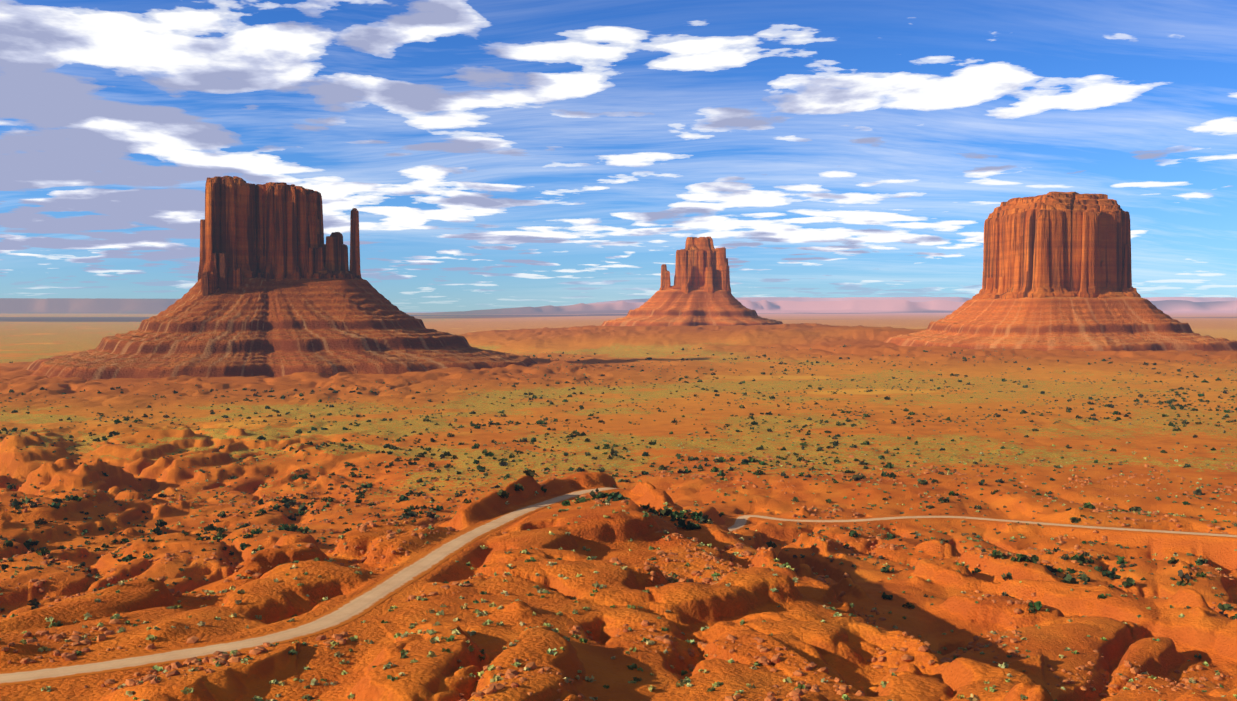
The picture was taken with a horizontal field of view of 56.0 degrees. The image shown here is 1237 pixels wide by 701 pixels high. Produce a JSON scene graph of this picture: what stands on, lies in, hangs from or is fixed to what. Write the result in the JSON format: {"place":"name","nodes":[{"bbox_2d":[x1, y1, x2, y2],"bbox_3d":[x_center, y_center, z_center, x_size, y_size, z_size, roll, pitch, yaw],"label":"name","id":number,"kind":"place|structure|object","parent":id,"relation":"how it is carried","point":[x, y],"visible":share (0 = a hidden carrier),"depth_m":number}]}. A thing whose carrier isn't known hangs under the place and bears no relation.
{"place":"outdoors","nodes":[
{"label":"outdoors","id":0,"kind":"place"},
{"bbox_2d":[0,297,1236,700],"bbox_3d":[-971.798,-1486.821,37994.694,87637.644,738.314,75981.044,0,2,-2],"label":"terrain","id":1,"kind":"structure","parent":0,"point":[844,645],"depth_m":574.38},
{"bbox_2d":[26,277,536,380],"bbox_3d":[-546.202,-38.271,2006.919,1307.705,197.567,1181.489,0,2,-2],"label":"talus slope","id":2,"kind":"structure","parent":1,"relation":"on","point":[255,326],"depth_m":1819.42},
{"bbox_2d":[198,176,361,295],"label":"butte","id":3,"kind":"object","parent":2,"relation":"on","point":[271,230],"depth_m":1937.87},
{"bbox_2d":[0,345,1236,700],"bbox_3d":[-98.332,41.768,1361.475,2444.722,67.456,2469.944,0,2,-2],"label":"shrubs","id":4,"kind":"object","parent":1,"relation":"on","point":[682,517],"visible":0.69,"depth_m":592.59},
{"bbox_2d":[0,455,1236,700],"bbox_3d":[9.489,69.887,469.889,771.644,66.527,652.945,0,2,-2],"label":"desert shrubs","id":5,"kind":"object","parent":1,"relation":"on","point":[512,673],"visible":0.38,"depth_m":295.03},
{"bbox_2d":[601,289,782,325],"bbox_3d":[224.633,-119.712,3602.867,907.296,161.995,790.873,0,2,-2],"label":"talus slope","id":6,"kind":"structure","parent":1,"relation":"on","point":[674,307],"depth_m":3499.63},
{"bbox_2d":[659,237,730,293],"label":"butte","id":7,"kind":"object","parent":6,"relation":"on","point":[701,263],"depth_m":3564.20},
{"bbox_2d":[885,296,1236,351],"bbox_3d":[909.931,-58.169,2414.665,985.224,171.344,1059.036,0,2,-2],"label":"talus slope","id":8,"kind":"structure","parent":1,"relation":"on","point":[1127,323],"depth_m":2219.85},
{"bbox_2d":[0,487,1236,685],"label":"dirt road","id":9,"kind":"structure","parent":0,"point":[365,601],"depth_m":239.55},
{"bbox_2d":[0,0,1236,311],"label":"sky","id":10,"kind":"structure","parent":0,"point":[489,154]},
{"bbox_2d":[972,192,1140,298],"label":"butte","id":11,"kind":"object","parent":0,"point":[1062,244],"depth_m":2295.11}
]}

